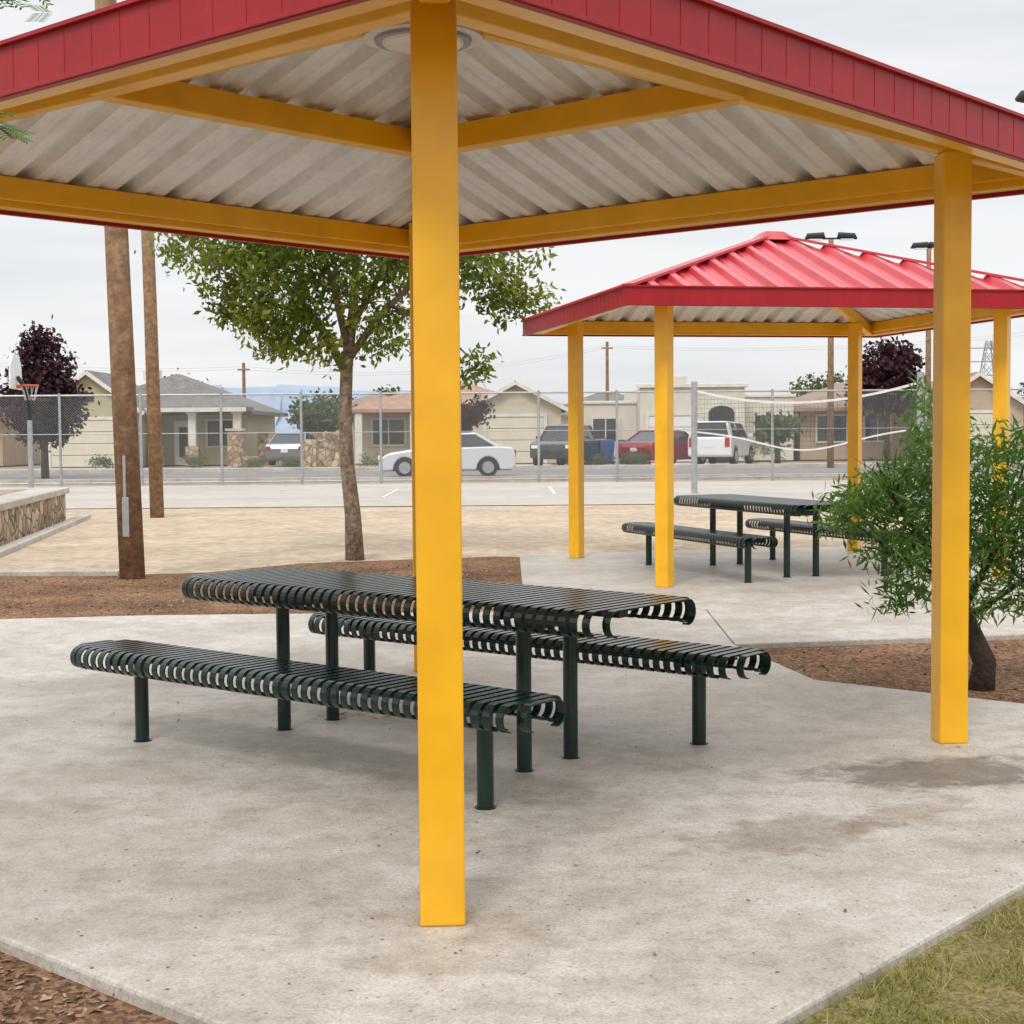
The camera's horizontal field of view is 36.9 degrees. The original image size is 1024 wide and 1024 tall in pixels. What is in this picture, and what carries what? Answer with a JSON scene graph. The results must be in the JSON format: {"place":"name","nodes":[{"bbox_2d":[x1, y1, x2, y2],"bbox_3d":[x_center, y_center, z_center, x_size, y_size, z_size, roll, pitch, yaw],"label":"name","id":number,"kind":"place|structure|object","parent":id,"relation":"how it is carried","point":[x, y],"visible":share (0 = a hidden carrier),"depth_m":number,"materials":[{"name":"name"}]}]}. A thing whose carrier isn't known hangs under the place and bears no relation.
{"place":"outdoors","nodes":[
{"label":"outdoors","id":0,"kind":"place"},
{"bbox_2d":[49,467,114,468],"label":"driveway","id":1,"kind":"structure","parent":0,"point":[82,468],"depth_m":69.35,"materials":[{"name":"concrete"}]},
{"bbox_2d":[137,384,563,431],"bbox_3d":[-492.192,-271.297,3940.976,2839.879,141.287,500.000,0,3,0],"label":"mountain range","id":2,"kind":"structure","parent":0,"point":[287,400],"depth_m":4118.16,"materials":[{"name":"stone"}]},
{"bbox_2d":[0,459,1018,508],"bbox_3d":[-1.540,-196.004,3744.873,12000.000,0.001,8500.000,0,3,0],"label":"ground","id":3,"kind":"structure","parent":0,"point":[19,467],"depth_m":47.44,"materials":[{"name":"concrete"}]},
{"bbox_2d":[0,418,40,465],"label":"walls","id":4,"kind":"structure","parent":3,"relation":"on","point":[12,450],"depth_m":75.44,"materials":[{"name":"beige paint"}]},
{"bbox_2d":[0,314,99,478],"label":"purple leaf tree","id":5,"kind":"object","parent":3,"relation":"on","point":[48,376],"visible":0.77,"depth_m":53.45,"materials":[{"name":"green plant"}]},
{"bbox_2d":[0,514,118,575],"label":"edging kerb","id":6,"kind":"structure","parent":3,"relation":"on","point":[15,545],"depth_m":20.34,"materials":[{"name":"concrete"}]},
{"bbox_2d":[85,453,114,468],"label":"yard shrub","id":7,"kind":"object","parent":3,"relation":"on","point":[105,460],"visible":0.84,"depth_m":66.94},
{"bbox_2d":[95,0,144,578],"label":"utility pole","id":8,"kind":"object","parent":3,"relation":"on","point":[127,462],"visible":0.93,"depth_m":16.26,"materials":[{"name":"brown wood"}]},
{"bbox_2d":[40,375,274,465],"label":"walls","id":9,"kind":"structure","parent":3,"relation":"on","point":[86,381],"depth_m":73.38,"materials":[{"name":"beige paint"}]},
{"bbox_2d":[48,417,112,466],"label":"garage trim","id":10,"kind":"structure","parent":9,"relation":"attached to","point":[91,418],"depth_m":70.24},
{"bbox_2d":[51,420,114,466],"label":"garage door","id":11,"kind":"structure","parent":9,"relation":"in","point":[76,450],"depth_m":70.34,"materials":[{"name":"metal"}]},
{"bbox_2d":[174,421,187,464],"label":"door","id":12,"kind":"structure","parent":9,"relation":"in","point":[176,445],"depth_m":73.29,"materials":[{"name":"grey"}]},
{"bbox_2d":[79,370,287,416],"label":"roof","id":13,"kind":"structure","parent":9,"relation":"on","point":[177,384],"depth_m":74.65,"materials":[{"name":"grey"}]},
{"bbox_2d":[73,371,144,415],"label":"barge boards","id":14,"kind":"object","parent":13,"relation":"attached to","point":[94,378],"visible":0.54,"depth_m":69.86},
{"bbox_2d":[143,370,161,379],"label":"roof vent","id":15,"kind":"object","parent":13,"relation":"on","point":[144,374],"visible":0.36,"depth_m":77.25,"materials":[{"name":"metal"}]},
{"bbox_2d":[145,407,245,411],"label":"porch fascia","id":16,"kind":"structure","parent":13,"relation":"attached to","point":[224,409],"depth_m":71.18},
{"bbox_2d":[206,419,232,447],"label":"window frames","id":17,"kind":"structure","parent":9,"relation":"attached to","point":[207,446],"depth_m":73.28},
{"bbox_2d":[207,421,232,445],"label":"windows","id":18,"kind":"structure","parent":9,"relation":"attached to","point":[213,425],"depth_m":73.33,"materials":[{"name":"grey glass"}]},
{"bbox_2d":[178,451,207,467],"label":"yard shrub","id":19,"kind":"object","parent":3,"relation":"on","point":[195,460],"visible":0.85,"depth_m":68.83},
{"bbox_2d":[162,446,244,465],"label":"column bases","id":20,"kind":"object","parent":3,"relation":"on","point":[193,450],"depth_m":71.56,"materials":[{"name":"stone"}]},
{"bbox_2d":[161,411,242,445],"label":"porch columns","id":21,"kind":"structure","parent":20,"relation":"on","point":[192,425],"depth_m":71.60,"materials":[{"name":"paint"}]},
{"bbox_2d":[227,431,259,467],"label":"pillars","id":22,"kind":"structure","parent":3,"relation":"on","point":[233,455],"depth_m":65.96,"materials":[{"name":"stone"}]},
{"bbox_2d":[225,428,245,430],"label":"caps","id":23,"kind":"object","parent":22,"relation":"on","point":[237,429],"visible":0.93,"depth_m":65.82,"materials":[{"name":"concrete"}]},
{"bbox_2d":[238,363,249,396],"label":"power pole","id":24,"kind":"object","parent":3,"relation":"on","point":[243,380],"visible":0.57,"depth_m":89.64,"materials":[{"name":"brown wood"}]},
{"bbox_2d":[8,333,1022,374],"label":"power lines","id":25,"kind":"object","parent":24,"relation":"attached to","point":[511,362],"visible":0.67,"depth_m":93.11,"materials":[{"name":"metal"}]},
{"bbox_2d":[242,455,271,467],"bbox_3d":[-10.772,-2.005,64.503,1.325,0.833,1.124,0,3,0],"label":"yard shrub","id":26,"kind":"object","parent":3,"relation":"on","point":[255,463],"visible":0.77,"depth_m":64.40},
{"bbox_2d":[277,455,305,466],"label":"yard shrub","id":27,"kind":"object","parent":3,"relation":"on","point":[286,462],"visible":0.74,"depth_m":65.87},
{"bbox_2d":[265,433,323,464],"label":"suv","id":28,"kind":"object","parent":3,"relation":"on","point":[284,437],"visible":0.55,"depth_m":69.77,"materials":[{"name":"grey paint"}]},
{"bbox_2d":[285,387,358,431],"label":"distant tree","id":29,"kind":"object","parent":3,"relation":"on","point":[312,427],"visible":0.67,"depth_m":77.10,"materials":[{"name":"green plant"}]},
{"bbox_2d":[358,448,387,466],"bbox_3d":[-5.621,-2.168,63.983,1.675,1.157,1.225,0,3,0],"label":"yard shrub","id":30,"kind":"object","parent":3,"relation":"on","point":[368,460],"visible":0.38,"depth_m":63.95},
{"bbox_2d":[352,384,400,399],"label":"distant tree","id":31,"kind":"object","parent":3,"relation":"on","point":[393,389],"visible":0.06,"depth_m":119.51,"materials":[{"name":"green plant"}]},
{"bbox_2d":[355,413,410,463],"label":"porch columns","id":32,"kind":"structure","parent":3,"relation":"on","point":[358,439],"depth_m":72.34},
{"bbox_2d":[258,433,567,466],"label":"yard wall","id":33,"kind":"structure","parent":3,"relation":"on","point":[334,459],"depth_m":66.18,"materials":[{"name":"stone"}]},
{"bbox_2d":[353,385,560,462],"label":"walls","id":34,"kind":"structure","parent":3,"relation":"on","point":[502,400],"depth_m":71.06,"materials":[{"name":"beige paint"}]},
{"bbox_2d":[373,419,403,444],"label":"windows","id":35,"kind":"structure","parent":34,"relation":"attached to","point":[393,428],"depth_m":73.83,"materials":[{"name":"grey glass"}]},
{"bbox_2d":[371,418,405,445],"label":"window frames","id":36,"kind":"structure","parent":34,"relation":"attached to","point":[388,444],"depth_m":73.79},
{"bbox_2d":[352,381,566,415],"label":"roof","id":37,"kind":"structure","parent":34,"relation":"on","point":[388,406],"depth_m":73.90,"materials":[{"name":"ceramic"}]},
{"bbox_2d":[472,381,567,411],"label":"barge boards","id":38,"kind":"object","parent":37,"relation":"attached to","point":[528,389],"visible":0.64,"depth_m":70.60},
{"bbox_2d":[486,417,543,462],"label":"garage door","id":39,"kind":"structure","parent":34,"relation":"in","point":[520,456],"depth_m":71.02,"materials":[{"name":"metal"}]},
{"bbox_2d":[483,413,546,462],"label":"garage trim","id":40,"kind":"structure","parent":34,"relation":"attached to","point":[521,415],"depth_m":70.94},
{"bbox_2d":[461,394,495,432],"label":"tree","id":41,"kind":"object","parent":3,"relation":"on","point":[472,418],"visible":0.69,"depth_m":67.69,"materials":[{"name":"purple plant"}]},
{"bbox_2d":[0,633,1023,1023],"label":"concrete slab","id":42,"kind":"structure","parent":3,"relation":"on","point":[230,841],"depth_m":5.52,"materials":[{"name":"concrete"}]},
{"bbox_2d":[70,567,770,810],"bbox_3d":[-0.479,0.734,7.427,2.886,0.760,1.979,2,4,39],"label":"picnic table","id":43,"kind":"object","parent":42,"relation":"on","point":[538,614],"visible":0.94,"depth_m":7.07,"materials":[{"name":"metal"}]},
{"bbox_2d":[0,0,1023,926],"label":"picnic pavilion","id":44,"kind":"structure","parent":42,"relation":"on","point":[432,140],"depth_m":7.29,"materials":[{"name":"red metal"}]},
{"bbox_2d":[13,671,1011,966],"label":"leaf litter","id":45,"kind":"object","parent":42,"relation":"on","point":[577,865],"visible":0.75,"depth_m":6.10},
{"bbox_2d":[26,623,1023,997],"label":"grit","id":46,"kind":"object","parent":42,"relation":"on","point":[476,821],"visible":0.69,"depth_m":5.51,"materials":[{"name":"brown stone"}]},
{"bbox_2d":[0,556,1023,1023],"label":"mulch bed","id":47,"kind":"object","parent":3,"relation":"on","point":[886,674],"visible":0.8,"depth_m":10.76,"materials":[{"name":"brown wood"}]},
{"bbox_2d":[0,0,53,143],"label":"mesquite tree","id":48,"kind":"object","parent":47,"relation":"on","point":[10,135],"visible":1,"depth_m":3.04,"materials":[{"name":"green plant"}]},
{"bbox_2d":[806,369,1023,690],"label":"leafy shrub","id":49,"kind":"object","parent":47,"relation":"on","point":[916,540],"visible":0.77,"depth_m":8.93,"materials":[{"name":"green plant"}]},
{"bbox_2d":[0,388,1023,486],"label":"chain link fence","id":50,"kind":"object","parent":3,"relation":"on","point":[380,393],"visible":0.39,"depth_m":45.76,"materials":[{"name":"grey"}]},
{"bbox_2d":[0,545,1023,689],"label":"walkway","id":51,"kind":"structure","parent":3,"relation":"on","point":[770,606],"depth_m":12.29,"materials":[{"name":"concrete"}]},
{"bbox_2d":[622,494,907,582],"bbox_3d":[2.646,0.240,16.378,1.979,0.760,2.886,-2,3,-21],"label":"picnic table","id":52,"kind":"object","parent":51,"relation":"on","point":[739,538],"visible":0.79,"depth_m":15.91,"materials":[{"name":"metal"}]},
{"bbox_2d":[521,231,1023,586],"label":"picnic pavilion","id":53,"kind":"structure","parent":51,"relation":"on","point":[774,284],"depth_m":15.34,"materials":[{"name":"red metal"}]},
{"bbox_2d":[0,501,1023,573],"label":"sand area","id":54,"kind":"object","parent":3,"relation":"on","point":[191,540],"visible":0.5,"depth_m":22.95,"materials":[{"name":"sand"}]},
{"bbox_2d":[0,494,65,545],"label":"stone retaining wall","id":55,"kind":"structure","parent":54,"relation":"on","point":[19,522],"depth_m":23.91,"materials":[{"name":"stone"}]},
{"bbox_2d":[0,487,69,510],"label":"cap","id":56,"kind":"object","parent":55,"relation":"on","point":[10,498],"visible":1,"depth_m":24.79,"materials":[{"name":"concrete"}]},
{"bbox_2d":[141,230,163,517],"bbox_3d":[-6.779,-4.889,28.179,2.200,10.104,0.260,0,3,0],"label":"utility pole","id":57,"kind":"object","parent":54,"relation":"in","point":[156,496],"visible":0.49,"depth_m":28.21,"materials":[{"name":"brown wood"}]},
{"bbox_2d":[134,231,565,560],"bbox_3d":[-1.961,-2.533,18.467,4.738,6.352,3.770,-2,3,-28],"label":"shade tree","id":58,"kind":"object","parent":54,"relation":"in","point":[295,306],"visible":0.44,"depth_m":18.30,"materials":[{"name":"green plant"}]},
{"bbox_2d":[1015,90,1023,102],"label":"street lamp","id":59,"kind":"object","parent":54,"relation":"on","point":[1019,97],"visible":1,"depth_m":24.64,"materials":[{"name":"metal"}]},
{"bbox_2d":[0,479,1023,508],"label":"sport court","id":60,"kind":"object","parent":3,"relation":"on","point":[290,495],"visible":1,"depth_m":38.05,"materials":[{"name":"concrete"}]},
{"bbox_2d":[9,353,38,487],"bbox_3d":[-13.373,-2.443,42.417,0.652,3.820,1.800,-1,3,-8],"label":"basketball hoop","id":61,"kind":"object","parent":60,"relation":"on","point":[16,382],"visible":0.97,"depth_m":42.37,"materials":[{"name":"metal"}]},
{"bbox_2d":[86,497,342,499],"bbox_3d":[-7.503,-0.312,36.066,9.000,0.001,0.070,0,3,0],"label":"court line","id":62,"kind":"object","parent":60,"relation":"on","point":[213,498],"visible":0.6,"depth_m":36.07,"materials":[{"name":"white paint"}]},
{"bbox_2d":[96,489,362,491],"bbox_3d":[-7.505,-0.575,41.059,9.000,0.001,0.070,0,3,0],"label":"court line","id":63,"kind":"object","parent":60,"relation":"on","point":[223,490],"visible":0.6,"depth_m":41.05,"materials":[{"name":"white paint"}]},
{"bbox_2d":[626,492,768,493],"bbox_3d":[6.497,-0.474,37.064,11.000,0.001,0.070,0,3,0],"label":"court line","id":64,"kind":"object","parent":60,"relation":"on","point":[641,493],"visible":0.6,"depth_m":37.06,"materials":[{"name":"white paint"}]},
{"bbox_2d":[691,372,923,502],"bbox_3d":[6.411,-1.638,34.366,0.150,2.750,6.736,-3,4,-38],"label":"volleyball net","id":65,"kind":"object","parent":60,"relation":"on","point":[694,413],"visible":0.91,"depth_m":35.02,"materials":[{"name":"fabric"}]},
{"bbox_2d":[561,417,567,423],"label":"walls","id":66,"kind":"structure","parent":3,"relation":"on","point":[564,420],"depth_m":107.81,"materials":[{"name":"beige paint"}]},
{"bbox_2d":[561,393,623,416],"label":"roof","id":67,"kind":"structure","parent":66,"relation":"on","point":[599,397],"depth_m":110.92,"materials":[{"name":"grey"}]},
{"bbox_2d":[530,424,606,464],"bbox_3d":[2.429,-2.816,64.747,2.340,1.756,5.250,1,3,18],"label":"pickup truck","id":68,"kind":"object","parent":3,"relation":"on","point":[559,455],"visible":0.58,"depth_m":63.48,"materials":[{"name":"grey paint"}]},
{"bbox_2d":[584,454,606,464],"bbox_3d":[3.281,-2.156,64.465,1.519,1.019,1.120,0,3,0],"label":"yard shrub","id":69,"kind":"object","parent":3,"relation":"on","point":[592,462],"visible":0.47,"depth_m":64.38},
{"bbox_2d":[588,448,610,464],"bbox_3d":[3.642,-2.240,64.976,1.419,0.944,1.242,0,3,0],"label":"yard shrub","id":70,"kind":"object","parent":3,"relation":"on","point":[604,460],"visible":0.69,"depth_m":64.89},
{"bbox_2d":[599,440,614,464],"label":"trash bin","id":71,"kind":"object","parent":3,"relation":"on","point":[609,447],"visible":0.56,"depth_m":65.64,"materials":[{"name":"blue plastic"}]},
{"bbox_2d":[601,342,612,400],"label":"power pole","id":72,"kind":"object","parent":3,"relation":"on","point":[607,347],"visible":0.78,"depth_m":95.59,"materials":[{"name":"brown wood"}]},
{"bbox_2d":[618,440,626,464],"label":"trash bin","id":73,"kind":"object","parent":3,"relation":"on","point":[620,460],"visible":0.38,"depth_m":65.71,"materials":[{"name":"blue plastic"}]},
{"bbox_2d":[612,449,651,464],"bbox_3d":[4.988,-2.136,63.452,1.717,1.022,1.229,0,3,0],"label":"yard shrub","id":74,"kind":"object","parent":3,"relation":"on","point":[632,461],"visible":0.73,"depth_m":63.29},
{"bbox_2d":[626,452,651,464],"bbox_3d":[5.297,-2.245,64.038,1.326,0.937,1.072,1,3,23],"label":"yard shrub","id":75,"kind":"object","parent":3,"relation":"on","point":[640,458],"visible":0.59,"depth_m":63.91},
{"bbox_2d":[584,376,793,461],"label":"walls","id":76,"kind":"structure","parent":3,"relation":"on","point":[647,404],"depth_m":72.84,"materials":[{"name":"paint"}]},
{"bbox_2d":[645,412,702,461],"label":"garage trim","id":77,"kind":"structure","parent":76,"relation":"attached to","point":[647,415],"depth_m":71.53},
{"bbox_2d":[593,415,770,442],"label":"windows","id":78,"kind":"structure","parent":76,"relation":"attached to","point":[601,423],"depth_m":73.32,"materials":[{"name":"grey glass"}]},
{"bbox_2d":[591,413,779,443],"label":"window frames","id":79,"kind":"structure","parent":76,"relation":"attached to","point":[619,423],"depth_m":73.26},
{"bbox_2d":[584,383,795,403],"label":"parapet caps","id":80,"kind":"object","parent":76,"relation":"on","point":[699,385],"visible":0.57,"depth_m":71.45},
{"bbox_2d":[709,406,733,461],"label":"entry recess","id":81,"kind":"object","parent":76,"relation":"attached to","point":[713,415],"visible":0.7,"depth_m":71.57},
{"bbox_2d":[704,400,738,461],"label":"arch surround","id":82,"kind":"object","parent":76,"relation":"attached to","point":[710,405],"visible":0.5,"depth_m":71.61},
{"bbox_2d":[741,439,786,463],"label":"yard shrub","id":83,"kind":"object","parent":3,"relation":"on","point":[768,450],"visible":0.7,"depth_m":65.98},
{"bbox_2d":[750,409,806,463],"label":"distant tree","id":84,"kind":"object","parent":3,"relation":"on","point":[765,423],"visible":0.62,"depth_m":66.61,"materials":[{"name":"green plant"}]},
{"bbox_2d":[789,371,846,397],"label":"distant tree","id":85,"kind":"object","parent":3,"relation":"on","point":[818,386],"visible":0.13,"depth_m":108.66,"materials":[{"name":"green plant"}]},
{"bbox_2d":[805,232,856,467],"bbox_3d":[12.401,-6.254,59.759,2.059,9.199,0.266,0,3,0],"label":"street lamp","id":86,"kind":"object","parent":3,"relation":"on","point":[819,236],"visible":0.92,"depth_m":59.70,"materials":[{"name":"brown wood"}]},
{"bbox_2d":[836,334,932,460],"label":"purple leaf tree","id":87,"kind":"object","parent":3,"relation":"on","point":[890,365],"visible":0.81,"depth_m":71.24,"materials":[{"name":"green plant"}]},
{"bbox_2d":[794,377,1023,459],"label":"walls","id":88,"kind":"structure","parent":3,"relation":"on","point":[976,383],"depth_m":73.90,"materials":[{"name":"beige paint"}]},
{"bbox_2d":[817,416,884,440],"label":"windows","id":89,"kind":"structure","parent":88,"relation":"attached to","point":[839,432],"depth_m":73.83,"materials":[{"name":"grey glass"}]},
{"bbox_2d":[815,414,891,442],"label":"window frames","id":90,"kind":"structure","parent":88,"relation":"attached to","point":[846,415],"depth_m":73.79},
{"bbox_2d":[794,372,1023,411],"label":"roof","id":91,"kind":"structure","parent":88,"relation":"on","point":[838,386],"depth_m":73.83,"materials":[{"name":"brown"}]},
{"bbox_2d":[932,372,1023,406],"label":"barge boards","id":92,"kind":"object","parent":91,"relation":"attached to","point":[985,377],"visible":0.43,"depth_m":70.88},
{"bbox_2d":[911,242,933,461],"bbox_3d":[17.548,-6.658,64.746,1.559,9.399,0.266,0,3,0],"label":"street lamp","id":93,"kind":"object","parent":3,"relation":"on","point":[928,246],"visible":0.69,"depth_m":64.63,"materials":[{"name":"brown metal"}]},
{"bbox_2d":[1017,382,1023,395],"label":"distant tree","id":94,"kind":"object","parent":3,"relation":"on","point":[1021,383],"visible":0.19,"depth_m":100.58,"materials":[{"name":"green plant"}]},
{"bbox_2d":[0,466,1023,479],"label":"street","id":95,"kind":"structure","parent":0,"point":[466,473],"depth_m":56.61,"materials":[{"name":"asphalt"}]},
{"bbox_2d":[378,432,515,476],"bbox_3d":[-2.211,-1.961,52.469,4.650,1.497,2.200,-1,3,-2],"label":"parked sedan","id":96,"kind":"object","parent":95,"relation":"on","point":[486,465],"visible":0.52,"depth_m":51.62,"materials":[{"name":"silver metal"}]},
{"bbox_2d":[0,462,1023,484],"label":"street kerb","id":97,"kind":"structure","parent":95,"relation":"on","point":[530,467],"depth_m":47.62,"materials":[{"name":"concrete"}]},
{"bbox_2d":[0,0,1023,403],"label":"sky","id":98,"kind":"structure","parent":0,"point":[975,48],"materials":[{"name":"grey"}]},
{"bbox_2d":[515,464,550,465],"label":"driveway","id":99,"kind":"structure","parent":0,"point":[528,464],"depth_m":69.65,"materials":[{"name":"concrete"}]},
{"bbox_2d":[649,416,699,461],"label":"garage door","id":100,"kind":"structure","parent":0,"point":[679,420],"depth_m":71.59,"materials":[{"name":"metal"}]},
{"bbox_2d":[796,894,1023,1023],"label":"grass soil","id":101,"kind":"structure","parent":0,"point":[979,1003],"depth_m":4.20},
{"bbox_2d":[783,893,1023,1023],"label":"lawn grass","id":102,"kind":"structure","parent":101,"relation":"on","point":[999,925],"depth_m":4.23,"materials":[{"name":"plant"}]},
{"bbox_2d":[970,413,992,458],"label":"garage door","id":103,"kind":"structure","parent":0,"point":[989,416],"depth_m":71.31,"materials":[{"name":"metal"}]},
{"bbox_2d":[970,410,992,412],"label":"garage trim","id":104,"kind":"structure","parent":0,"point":[981,411],"depth_m":71.23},
{"bbox_2d":[971,340,992,377],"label":"transmission tower","id":105,"kind":"structure","parent":0,"point":[985,347],"depth_m":398.27,"materials":[{"name":"metal"}]},
{"label":"driveway","id":106,"kind":"structure","parent":0,"visible":0},
{"bbox_2d":[618,430,708,464],"bbox_3d":[6.625,-2.782,65.944,2.200,1.497,4.650,2,4,42],"label":"parked sedan","id":107,"kind":"object","parent":106,"relation":"on","point":[637,442],"visible":0.39,"depth_m":64.93,"materials":[{"name":"red paint"}]},
{"bbox_2d":[688,421,755,463],"bbox_3d":[8.975,-2.944,65.435,2.240,1.836,4.550,1,3,22],"label":"parked suv","id":108,"kind":"object","parent":106,"relation":"on","point":[714,448],"visible":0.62,"depth_m":63.52,"materials":[{"name":"white paint"}]},
{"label":"walls","id":109,"kind":"object","parent":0,"visible":0},
{"bbox_2d":[324,394,388,416],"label":"roof","id":110,"kind":"structure","parent":109,"relation":"on","point":[366,399],"depth_m":107.71,"materials":[{"name":"brown"}]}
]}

